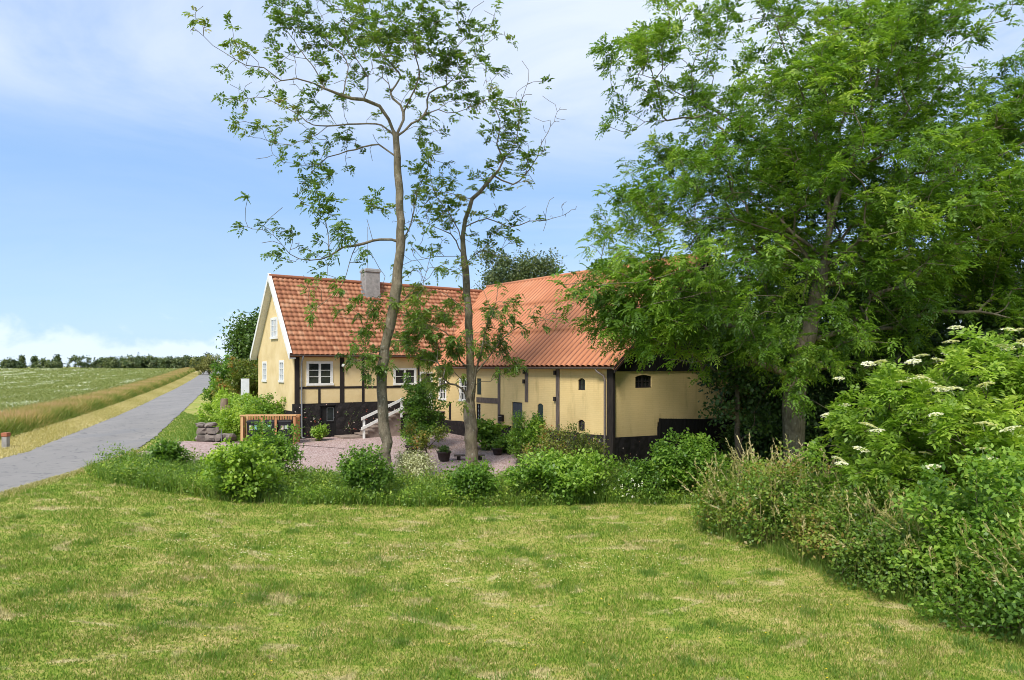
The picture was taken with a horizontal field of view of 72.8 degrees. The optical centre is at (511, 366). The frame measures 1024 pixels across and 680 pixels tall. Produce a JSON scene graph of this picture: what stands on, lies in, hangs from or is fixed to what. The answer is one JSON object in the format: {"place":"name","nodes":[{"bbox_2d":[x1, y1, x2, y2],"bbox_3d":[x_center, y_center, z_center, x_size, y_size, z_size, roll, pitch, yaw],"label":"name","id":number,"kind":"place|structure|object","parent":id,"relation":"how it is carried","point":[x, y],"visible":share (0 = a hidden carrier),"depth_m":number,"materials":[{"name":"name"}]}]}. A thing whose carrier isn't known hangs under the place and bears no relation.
{"place":"outdoors","nodes":[
{"label":"outdoors","id":0,"kind":"place"},
{"bbox_2d":[0,367,178,410],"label":"field","id":1,"kind":"structure","parent":0,"point":[69,380],"depth_m":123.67,"materials":[{"name":"green plant"}]},
{"bbox_2d":[0,357,23,368],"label":"tree","id":2,"kind":"object","parent":1,"relation":"on","point":[8,363],"visible":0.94,"depth_m":203.88,"materials":[{"name":"green plant"}]},
{"bbox_2d":[16,354,28,367],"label":"tree","id":3,"kind":"object","parent":1,"relation":"on","point":[22,360],"visible":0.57,"depth_m":214.70,"materials":[{"name":"green plant"}]},
{"bbox_2d":[29,355,37,367],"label":"tree","id":4,"kind":"object","parent":1,"relation":"on","point":[33,359],"visible":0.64,"depth_m":214.28,"materials":[{"name":"green plant"}]},
{"bbox_2d":[32,357,62,367],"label":"tree","id":5,"kind":"object","parent":1,"relation":"on","point":[47,363],"visible":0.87,"depth_m":203.67,"materials":[{"name":"green plant"}]},
{"bbox_2d":[53,354,64,367],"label":"tree","id":6,"kind":"object","parent":1,"relation":"on","point":[57,356],"visible":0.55,"depth_m":214.72,"materials":[{"name":"green plant"}]},
{"bbox_2d":[64,354,91,367],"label":"tree","id":7,"kind":"object","parent":1,"relation":"on","point":[78,360],"visible":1,"depth_m":209.61,"materials":[{"name":"green plant"}]},
{"bbox_2d":[90,357,104,367],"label":"tree","id":8,"kind":"object","parent":1,"relation":"on","point":[97,363],"visible":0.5,"depth_m":213.68,"materials":[{"name":"green plant"}]},
{"bbox_2d":[100,356,120,367],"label":"tree","id":9,"kind":"object","parent":1,"relation":"on","point":[111,362],"visible":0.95,"depth_m":204.22,"materials":[{"name":"green plant"}]},
{"bbox_2d":[120,352,149,367],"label":"tree","id":10,"kind":"object","parent":1,"relation":"on","point":[131,362],"visible":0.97,"depth_m":203.98,"materials":[{"name":"green plant"}]},
{"bbox_2d":[137,354,162,367],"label":"tree","id":11,"kind":"object","parent":1,"relation":"on","point":[152,360],"visible":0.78,"depth_m":207.28,"materials":[{"name":"green plant"}]},
{"bbox_2d":[158,355,185,367],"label":"tree","id":12,"kind":"object","parent":1,"relation":"on","point":[168,362],"visible":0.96,"depth_m":204.12,"materials":[{"name":"green plant"}]},
{"bbox_2d":[0,367,198,439],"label":"roadside grass","id":13,"kind":"structure","parent":0,"point":[16,421],"depth_m":49.68,"materials":[{"name":"yellow plant"}]},
{"bbox_2d":[0,370,219,492],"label":"road","id":14,"kind":"structure","parent":0,"point":[138,426],"depth_m":31.71,"materials":[{"name":"grey asphalt"}]},
{"bbox_2d":[0,449,145,497],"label":"road edge grass","id":15,"kind":"structure","parent":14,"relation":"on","point":[49,480],"depth_m":20.36,"materials":[{"name":"green plant"}]},
{"bbox_2d":[108,412,239,460],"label":"house verge grass","id":16,"kind":"structure","parent":0,"point":[191,435],"depth_m":35.96,"materials":[{"name":"green plant"}]},
{"bbox_2d":[137,433,542,477],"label":"gravel courtyard","id":17,"kind":"structure","parent":0,"point":[324,450],"depth_m":29.57,"materials":[{"name":"grey gravel"}]},
{"bbox_2d":[194,434,204,440],"bbox_3d":[-14.060,3.227,31.487,0.561,0.354,0.531,0,0,-17],"label":"stone","id":18,"kind":"object","parent":17,"relation":"on","point":[199,437],"visible":0.84,"depth_m":31.27,"materials":[{"name":"grey stone"}]},
{"bbox_2d":[196,427,206,434],"bbox_3d":[-14.004,2.900,31.545,0.531,0.362,0.511,0,0,-6],"label":"stone","id":19,"kind":"object","parent":18,"relation":"on","point":[201,430],"visible":0.84,"depth_m":31.32,"materials":[{"name":"grey stone"}]},
{"bbox_2d":[204,433,216,440],"bbox_3d":[-13.615,3.200,31.519,0.469,0.390,0.549,0,0,2],"label":"stone","id":20,"kind":"object","parent":17,"relation":"on","point":[209,437],"visible":0.81,"depth_m":31.28,"materials":[{"name":"grey stone"}]},
{"bbox_2d":[206,427,220,433],"bbox_3d":[-13.516,2.873,31.478,0.566,0.339,0.513,0,0,-7],"label":"stone","id":21,"kind":"object","parent":20,"relation":"on","point":[212,430],"visible":1,"depth_m":31.27,"materials":[{"name":"grey stone"}]},
{"bbox_2d":[223,433,236,440],"bbox_3d":[-12.853,3.193,31.522,0.546,0.352,0.521,0,0,16],"label":"stone","id":22,"kind":"object","parent":17,"relation":"on","point":[232,435],"visible":0.82,"depth_m":31.39,"materials":[{"name":"grey stone"}]},
{"bbox_2d":[246,420,260,438],"bbox_3d":[-11.482,2.892,31.079,0.609,1.018,0.709,0,0,-4],"label":"wheelie bin","id":23,"kind":"object","parent":17,"relation":"on","point":[248,422],"visible":0.34,"depth_m":30.76,"materials":[{"name":"plastic"}]},
{"bbox_2d":[239,414,300,443],"bbox_3d":[-10.799,2.823,31.132,2.450,1.400,0.960,0,0,-4],"label":"bin screen","id":24,"kind":"object","parent":17,"relation":"on","point":[243,426],"visible":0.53,"depth_m":31.14,"materials":[{"name":"brown wood"}]},
{"bbox_2d":[264,420,278,439],"bbox_3d":[-10.804,2.892,31.127,0.609,1.018,0.709,0,0,-4],"label":"wheelie bin","id":25,"kind":"object","parent":17,"relation":"on","point":[273,424],"visible":0.38,"depth_m":30.82,"materials":[{"name":"plastic"}]},
{"bbox_2d":[278,419,292,441],"bbox_3d":[-10.126,2.892,31.174,0.609,1.018,0.709,0,0,-4],"label":"wheelie bin","id":26,"kind":"object","parent":17,"relation":"on","point":[283,423],"visible":0.56,"depth_m":30.86,"materials":[{"name":"plastic"}]},
{"bbox_2d":[310,423,330,440],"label":"shrub","id":27,"kind":"object","parent":17,"relation":"on","point":[319,433],"visible":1,"depth_m":32.08,"materials":[{"name":"green plant"}]},
{"bbox_2d":[393,445,439,477],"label":"variegated bush","id":28,"kind":"object","parent":17,"relation":"on","point":[417,463],"visible":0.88,"depth_m":24.00,"materials":[{"name":"green plant"}]},
{"bbox_2d":[436,445,450,461],"bbox_3d":[-2.748,3.476,28.081,0.628,0.674,0.722,0,0,0],"label":"flower pot","id":29,"kind":"object","parent":17,"relation":"on","point":[444,452],"visible":1,"depth_m":27.91,"materials":[{"name":"ceramic"}]},
{"bbox_2d":[454,454,484,459],"bbox_3d":[-1.753,3.727,28.545,1.250,0.240,0.320,0,0,-8],"label":"plank seat","id":30,"kind":"object","parent":17,"relation":"on","point":[460,455],"visible":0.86,"depth_m":28.47,"materials":[{"name":"grey wood"}]},
{"bbox_2d":[384,51,576,465],"bbox_3d":[-1.310,-4.475,26.275,7.250,16.744,5.371,0,0,0],"label":"sparse ash tree","id":31,"kind":"object","parent":17,"relation":"on","point":[455,351],"visible":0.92,"depth_m":26.31,"materials":[{"name":"green plant"}]},
{"bbox_2d":[464,414,509,449],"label":"shrub","id":32,"kind":"object","parent":17,"relation":"on","point":[488,433],"visible":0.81,"depth_m":30.55,"materials":[{"name":"green plant"}]},
{"bbox_2d":[489,441,503,454],"bbox_3d":[-0.661,3.461,29.677,0.671,0.605,0.668,0,0,0],"label":"flower pot","id":33,"kind":"object","parent":17,"relation":"on","point":[497,448],"visible":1,"depth_m":29.55,"materials":[{"name":"ceramic"}]},
{"bbox_2d":[496,430,517,454],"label":"shrub","id":34,"kind":"object","parent":17,"relation":"on","point":[504,442],"visible":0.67,"depth_m":29.93,"materials":[{"name":"green plant"}]},
{"bbox_2d":[504,409,534,465],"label":"shrub","id":35,"kind":"object","parent":17,"relation":"on","point":[516,433],"visible":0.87,"depth_m":27.47,"materials":[{"name":"green plant"}]},
{"bbox_2d":[334,434,362,438],"bbox_3d":[-7.887,3.513,33.508,0.980,0.375,1.100,0,0,-35],"label":"door slab","id":36,"kind":"structure","parent":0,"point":[353,436],"depth_m":33.16,"materials":[{"name":"stone"}]},
{"bbox_2d":[403,440,416,453],"bbox_3d":[-4.261,3.359,29.398,0.661,0.646,0.639,0,0,35],"label":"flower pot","id":37,"kind":"object","parent":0,"point":[408,444],"visible":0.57,"depth_m":29.26,"materials":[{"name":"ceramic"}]},
{"bbox_2d":[0,367,1023,679],"bbox_3d":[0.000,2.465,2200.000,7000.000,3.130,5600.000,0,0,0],"label":"ground","id":38,"kind":"structure","parent":0,"point":[394,539],"depth_m":11.87,"materials":[{"name":"green plant"}]},
{"bbox_2d":[0,368,214,458],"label":"verge","id":39,"kind":"structure","parent":38,"relation":"on","point":[58,436],"depth_m":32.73,"materials":[{"name":"green plant"}]},
{"bbox_2d":[1,432,10,448],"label":"marker post","id":40,"kind":"object","parent":39,"relation":"on","point":[5,436],"visible":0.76,"depth_m":28.60,"materials":[{"name":"white plastic"}]},
{"bbox_2d":[143,437,192,467],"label":"shrub","id":41,"kind":"object","parent":38,"relation":"on","point":[170,450],"visible":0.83,"depth_m":22.07,"materials":[{"name":"green plant"}]},
{"bbox_2d":[184,352,211,370],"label":"tree","id":42,"kind":"object","parent":38,"relation":"on","point":[198,358],"visible":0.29,"depth_m":188.84,"materials":[{"name":"green plant"}]},
{"bbox_2d":[188,353,224,374],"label":"tree","id":43,"kind":"object","parent":38,"relation":"on","point":[204,366],"visible":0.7,"depth_m":155.04,"materials":[{"name":"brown plant"}]},
{"bbox_2d":[194,386,240,421],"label":"shrub","id":44,"kind":"object","parent":38,"relation":"on","point":[210,408],"visible":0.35,"depth_m":37.19,"materials":[{"name":"green plant"}]},
{"bbox_2d":[220,399,229,409],"bbox_3d":[-14.534,2.561,35.208,0.478,1.889,0.425,0,0,-26],"label":"wooden post","id":45,"kind":"object","parent":38,"relation":"on","point":[223,402],"visible":0.32,"depth_m":35.05,"materials":[{"name":"brown wood"}]},
{"bbox_2d":[213,400,243,433],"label":"shrub","id":46,"kind":"object","parent":38,"relation":"on","point":[226,412],"visible":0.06,"depth_m":33.10,"materials":[{"name":"green plant"}]},
{"bbox_2d":[200,352,257,412],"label":"shrub","id":47,"kind":"object","parent":38,"relation":"on","point":[223,369],"visible":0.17,"depth_m":43.40,"materials":[{"name":"green plant"}]},
{"bbox_2d":[209,356,257,398],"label":"shrub","id":48,"kind":"object","parent":38,"relation":"on","point":[234,383],"visible":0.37,"depth_m":41.58,"materials":[{"name":"green plant"}]},
{"bbox_2d":[216,390,260,411],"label":"shrub","id":49,"kind":"object","parent":38,"relation":"on","point":[240,398],"visible":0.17,"depth_m":35.96,"materials":[{"name":"green plant"}]},
{"bbox_2d":[216,306,260,373],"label":"broadleaf tree","id":50,"kind":"object","parent":38,"relation":"on","point":[241,342],"visible":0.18,"depth_m":48.79,"materials":[{"name":"green plant"}]},
{"bbox_2d":[214,401,263,436],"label":"shrub","id":51,"kind":"object","parent":38,"relation":"on","point":[232,417],"visible":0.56,"depth_m":32.29,"materials":[{"name":"green plant"}]},
{"bbox_2d":[197,426,287,502],"bbox_3d":[-7.434,2.656,19.042,2.356,2.048,2.171,0,0,0],"label":"shrub","id":52,"kind":"object","parent":38,"relation":"on","point":[245,463],"visible":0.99,"depth_m":18.64,"materials":[{"name":"green plant"}]},
{"bbox_2d":[241,379,248,395],"bbox_3d":[-14.350,2.070,37.370,0.440,2.860,0.060,0,0,0],"label":"notice panel","id":53,"kind":"object","parent":38,"relation":"on","point":[245,384],"visible":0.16,"depth_m":37.35,"materials":[{"name":"white"}]},
{"bbox_2d":[240,392,285,419],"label":"shrub","id":54,"kind":"object","parent":38,"relation":"on","point":[267,407],"visible":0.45,"depth_m":33.48,"materials":[{"name":"green plant"}]},
{"bbox_2d":[242,414,310,476],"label":"shrub","id":55,"kind":"object","parent":38,"relation":"on","point":[283,445],"visible":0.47,"depth_m":21.71,"materials":[{"name":"green plant"}]},
{"bbox_2d":[182,0,517,470],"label":"sparse ash tree","id":56,"kind":"object","parent":38,"relation":"on","point":[365,38],"visible":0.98,"depth_m":23.17,"materials":[{"name":"green plant"}]},
{"bbox_2d":[331,442,398,500],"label":"shrub","id":57,"kind":"object","parent":38,"relation":"on","point":[357,466],"visible":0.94,"depth_m":19.73,"materials":[{"name":"green plant"}]},
{"bbox_2d":[250,227,482,438],"bbox_3d":[-6.425,-1.900,38.367,13.575,11.400,7.858,0,0,-35],"label":"farmhouse","id":58,"kind":"object","parent":38,"relation":"on","point":[300,368],"visible":0.49,"depth_m":34.59,"materials":[{"name":"orange tile"}]},
{"bbox_2d":[261,361,266,381],"bbox_3d":[-13.020,0.255,36.567,0.100,1.070,0.840,0,0,-35],"label":"window","id":59,"kind":"structure","parent":58,"relation":"in","point":[264,363],"depth_m":36.68,"materials":[{"name":"white paint"}]},
{"bbox_2d":[270,317,277,338],"bbox_3d":[-12.018,-1.945,35.071,0.085,1.090,1.200,0,0,-35],"label":"window","id":60,"kind":"structure","parent":58,"relation":"in","point":[273,321],"depth_m":35.04,"materials":[{"name":"white paint"}]},
{"bbox_2d":[278,360,283,382],"bbox_3d":[-11.328,0.225,34.151,0.100,1.090,0.840,0,0,-35],"label":"window","id":61,"kind":"structure","parent":58,"relation":"in","point":[281,362],"depth_m":34.16,"materials":[{"name":"white paint"}]},
{"bbox_2d":[306,361,333,385],"bbox_3d":[-9.209,0.320,33.303,1.340,1.160,0.100,0,0,-35],"label":"window","id":62,"kind":"structure","parent":58,"relation":"in","point":[318,373],"depth_m":33.28,"materials":[{"name":"white paint"}]},
{"bbox_2d":[320,405,335,436],"bbox_3d":[-8.918,2.635,33.568,0.820,1.530,0.120,0,0,-35],"label":"cellar door","id":63,"kind":"structure","parent":58,"relation":"in","point":[327,413],"depth_m":33.63,"materials":[{"name":"black wood"}]},
{"bbox_2d":[393,368,416,384],"bbox_3d":[-5.526,0.505,35.881,1.350,0.890,0.100,0,0,-35],"label":"window","id":64,"kind":"structure","parent":58,"relation":"in","point":[397,381],"depth_m":35.83,"materials":[{"name":"white paint"}]},
{"bbox_2d":[92,460,696,503],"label":"pale herbs","id":65,"kind":"object","parent":38,"relation":"on","point":[382,490],"visible":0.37,"depth_m":19.84,"materials":[{"name":"green plant"}]},
{"bbox_2d":[61,521,728,585],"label":"clover flowers","id":66,"kind":"object","parent":38,"relation":"on","point":[422,550],"visible":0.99,"depth_m":14.18,"materials":[{"name":"white plant"}]},
{"bbox_2d":[395,416,452,474],"bbox_3d":[-3.138,2.860,24.710,1.940,2.191,1.181,0,0,-25],"label":"young tree","id":67,"kind":"object","parent":38,"relation":"on","point":[437,433],"visible":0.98,"depth_m":24.62,"materials":[{"name":"green plant"}]},
{"bbox_2d":[80,441,769,507],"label":"border weeds","id":68,"kind":"object","parent":38,"relation":"on","point":[585,497],"visible":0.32,"depth_m":20.00,"materials":[{"name":"green plant"}]},
{"bbox_2d":[397,369,453,445],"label":"shrub","id":69,"kind":"object","parent":38,"relation":"on","point":[418,406],"visible":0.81,"depth_m":30.77,"materials":[{"name":"green plant"}]},
{"bbox_2d":[437,456,511,504],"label":"shrub","id":70,"kind":"object","parent":38,"relation":"on","point":[471,476],"visible":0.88,"depth_m":20.14,"materials":[{"name":"green plant"}]},
{"bbox_2d":[471,239,538,289],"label":"broadleaf tree","id":71,"kind":"object","parent":38,"relation":"on","point":[497,273],"visible":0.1,"depth_m":60.99,"materials":[{"name":"green plant"}]},
{"bbox_2d":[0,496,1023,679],"bbox_3d":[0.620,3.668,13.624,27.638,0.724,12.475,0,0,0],"label":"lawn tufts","id":72,"kind":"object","parent":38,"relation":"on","point":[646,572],"visible":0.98,"depth_m":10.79,"materials":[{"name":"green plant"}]},
{"bbox_2d":[523,411,547,450],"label":"shrub","id":73,"kind":"object","parent":38,"relation":"on","point":[534,424],"visible":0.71,"depth_m":27.34,"materials":[{"name":"green plant"}]},
{"bbox_2d":[505,243,567,280],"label":"broadleaf tree","id":74,"kind":"object","parent":38,"relation":"on","point":[545,270],"visible":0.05,"depth_m":61.85,"materials":[{"name":"green plant"}]},
{"bbox_2d":[503,444,620,504],"bbox_3d":[1.465,3.265,20.535,3.458,1.884,2.454,0,0,11],"label":"shrub","id":75,"kind":"object","parent":38,"relation":"on","point":[561,475],"visible":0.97,"depth_m":20.19,"materials":[{"name":"green plant"}]},
{"bbox_2d":[520,417,618,484],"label":"shrub","id":76,"kind":"object","parent":38,"relation":"on","point":[579,444],"visible":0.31,"depth_m":22.19,"materials":[{"name":"green plant"}]},
{"bbox_2d":[431,251,770,465],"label":"barn","id":77,"kind":"structure","parent":38,"relation":"on","point":[566,376],"depth_m":29.58,"materials":[{"name":"yellow paint"}]},
{"bbox_2d":[438,378,446,400],"bbox_3d":[-3.588,1.175,36.078,0.130,1.150,0.780,0,0,-38],"label":"window","id":78,"kind":"structure","parent":77,"relation":"in","point":[443,395],"depth_m":36.12,"materials":[{"name":"white paint"}]},
{"bbox_2d":[458,378,465,400],"bbox_3d":[-2.389,1.145,34.559,0.130,1.170,0.790,0,0,-38],"label":"window","id":79,"kind":"structure","parent":77,"relation":"in","point":[463,397],"depth_m":34.74,"materials":[{"name":"white paint"}]},
{"bbox_2d":[513,402,521,447],"bbox_3d":[0.271,2.715,31.241,0.065,2.210,0.715,0,0,-38],"label":"stable door","id":80,"kind":"structure","parent":77,"relation":"in","point":[516,406],"depth_m":31.25,"materials":[{"name":"wood"}]},
{"bbox_2d":[578,378,584,389],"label":"window","id":81,"kind":"structure","parent":77,"relation":"in","point":[581,382],"depth_m":28.03,"materials":[{"name":"black glass"}]},
{"bbox_2d":[635,375,650,387],"bbox_3d":[5.204,0.590,27.730,1.110,0.600,0.090,0,0,-38],"label":"window","id":82,"kind":"structure","parent":77,"relation":"in","point":[641,381],"depth_m":27.73,"materials":[{"name":"black glass"}]},
{"bbox_2d":[611,454,674,500],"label":"shrub","id":83,"kind":"object","parent":38,"relation":"on","point":[647,478],"visible":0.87,"depth_m":20.60,"materials":[{"name":"green plant"}]},
{"bbox_2d":[639,427,732,495],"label":"shrub","id":84,"kind":"object","parent":38,"relation":"on","point":[676,462],"visible":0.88,"depth_m":20.58,"materials":[{"name":"green plant"}]},
{"bbox_2d":[687,457,773,536],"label":"bramble bush","id":85,"kind":"object","parent":38,"relation":"on","point":[704,507],"visible":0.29,"depth_m":16.65,"materials":[{"name":"green plant"}]},
{"bbox_2d":[688,317,789,477],"bbox_3d":[7.685,1.028,23.393,3.294,6.073,2.808,0,0,0],"label":"sapling","id":86,"kind":"object","parent":38,"relation":"on","point":[738,384],"visible":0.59,"depth_m":23.26,"materials":[{"name":"green plant"}]},
{"bbox_2d":[714,406,813,469],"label":"shrub","id":87,"kind":"object","parent":38,"relation":"on","point":[764,445],"visible":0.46,"depth_m":26.02,"materials":[{"name":"green plant"}]},
{"bbox_2d":[713,438,833,548],"bbox_3d":[6.107,2.953,15.977,2.906,2.803,3.164,0,0,0],"label":"bramble bush","id":88,"kind":"object","parent":38,"relation":"on","point":[765,498],"visible":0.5,"depth_m":15.31,"materials":[{"name":"green plant"}]},
{"bbox_2d":[547,0,1023,487],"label":"ash tree","id":89,"kind":"object","parent":38,"relation":"on","point":[783,170],"visible":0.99,"depth_m":21.03,"materials":[{"name":"green plant"}]},
{"bbox_2d":[725,241,880,421],"bbox_3d":[12.542,-1.123,30.878,8.986,9.842,8.574,0,0,0],"label":"broadleaf tree","id":90,"kind":"object","parent":38,"relation":"on","point":[774,399],"visible":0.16,"depth_m":30.18,"materials":[{"name":"green plant"}]},
{"bbox_2d":[772,378,872,474],"bbox_3d":[11.679,2.436,25.174,4.398,4.090,4.446,0,0,0],"label":"shrub","id":91,"kind":"object","parent":38,"relation":"on","point":[811,425],"visible":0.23,"depth_m":24.69,"materials":[{"name":"green plant"}]},
{"bbox_2d":[774,460,912,577],"bbox_3d":[6.778,3.149,13.919,2.864,2.473,3.508,0,0,24],"label":"bramble bush","id":92,"kind":"object","parent":38,"relation":"on","point":[801,509],"visible":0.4,"depth_m":14.08,"materials":[{"name":"green plant"}]},
{"bbox_2d":[672,432,1023,635],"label":"grass stalks","id":93,"kind":"object","parent":38,"relation":"on","point":[886,515],"depth_m":13.23,"materials":[{"name":"green plant"}]},
{"bbox_2d":[815,470,956,608],"bbox_3d":[7.018,3.131,12.846,3.002,2.442,3.444,0,0,0],"label":"bramble bush","id":94,"kind":"object","parent":38,"relation":"on","point":[875,543],"visible":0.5,"depth_m":12.50,"materials":[{"name":"green plant"}]},
{"bbox_2d":[790,229,1003,414],"bbox_3d":[17.014,-1.368,32.225,10.049,11.818,9.881,0,0,0],"label":"broadleaf tree","id":95,"kind":"object","parent":38,"relation":"on","point":[952,324],"visible":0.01,"depth_m":29.57,"materials":[{"name":"green plant"}]},
{"bbox_2d":[815,253,987,468],"bbox_3d":[14.735,0.759,26.102,7.037,9.912,6.894,0,0,15],"label":"broadleaf tree","id":96,"kind":"object","parent":38,"relation":"on","point":[945,336],"visible":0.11,"depth_m":25.06,"materials":[{"name":"green plant"}]},
{"bbox_2d":[790,322,1023,519],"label":"elder bush","id":97,"kind":"object","parent":38,"relation":"on","point":[997,419],"visible":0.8,"depth_m":14.11,"materials":[{"name":"green plant"}]},
{"bbox_2d":[841,385,972,471],"bbox_3d":[13.123,2.231,22.901,4.064,4.046,4.499,0,0,-11],"label":"shrub","id":98,"kind":"object","parent":38,"relation":"on","point":[871,414],"visible":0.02,"depth_m":23.00,"materials":[{"name":"green plant"}]},
{"bbox_2d":[878,436,1023,623],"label":"bramble bush","id":99,"kind":"object","parent":38,"relation":"on","point":[974,503],"visible":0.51,"depth_m":11.38,"materials":[{"name":"green plant"}]},
{"bbox_2d":[896,507,1023,643],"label":"bramble bush","id":100,"kind":"object","parent":38,"relation":"on","point":[1016,585],"visible":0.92,"depth_m":10.50,"materials":[{"name":"green plant"}]},
{"bbox_2d":[922,474,1023,517],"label":"bramble bush","id":101,"kind":"object","parent":38,"relation":"on","point":[977,487],"visible":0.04,"depth_m":12.52,"materials":[{"name":"green plant"}]},
{"bbox_2d":[927,179,1023,390],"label":"broadleaf tree","id":102,"kind":"object","parent":38,"relation":"on","point":[977,292],"visible":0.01,"depth_m":29.08,"materials":[{"name":"green plant"}]},
{"bbox_2d":[939,262,1023,391],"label":"broadleaf tree","id":103,"kind":"object","parent":38,"relation":"on","point":[993,326],"visible":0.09,"depth_m":23.68,"materials":[{"name":"green plant"}]},
{"bbox_2d":[946,344,1016,454],"bbox_3d":[15.991,1.671,21.505,5.080,5.202,5.237,0,0,0],"label":"shrub","id":104,"kind":"object","parent":38,"relation":"on","point":[971,378],"visible":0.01,"depth_m":22.36,"materials":[{"name":"green plant"}]},
{"bbox_2d":[0,0,1023,366],"label":"sky","id":105,"kind":"structure","parent":0,"point":[121,175],"materials":[{"name":"blue"}]},
{"bbox_2d":[691,479,1023,646],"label":"bank grass","id":106,"kind":"structure","parent":0,"point":[785,548],"depth_m":13.63,"materials":[{"name":"green plant"}]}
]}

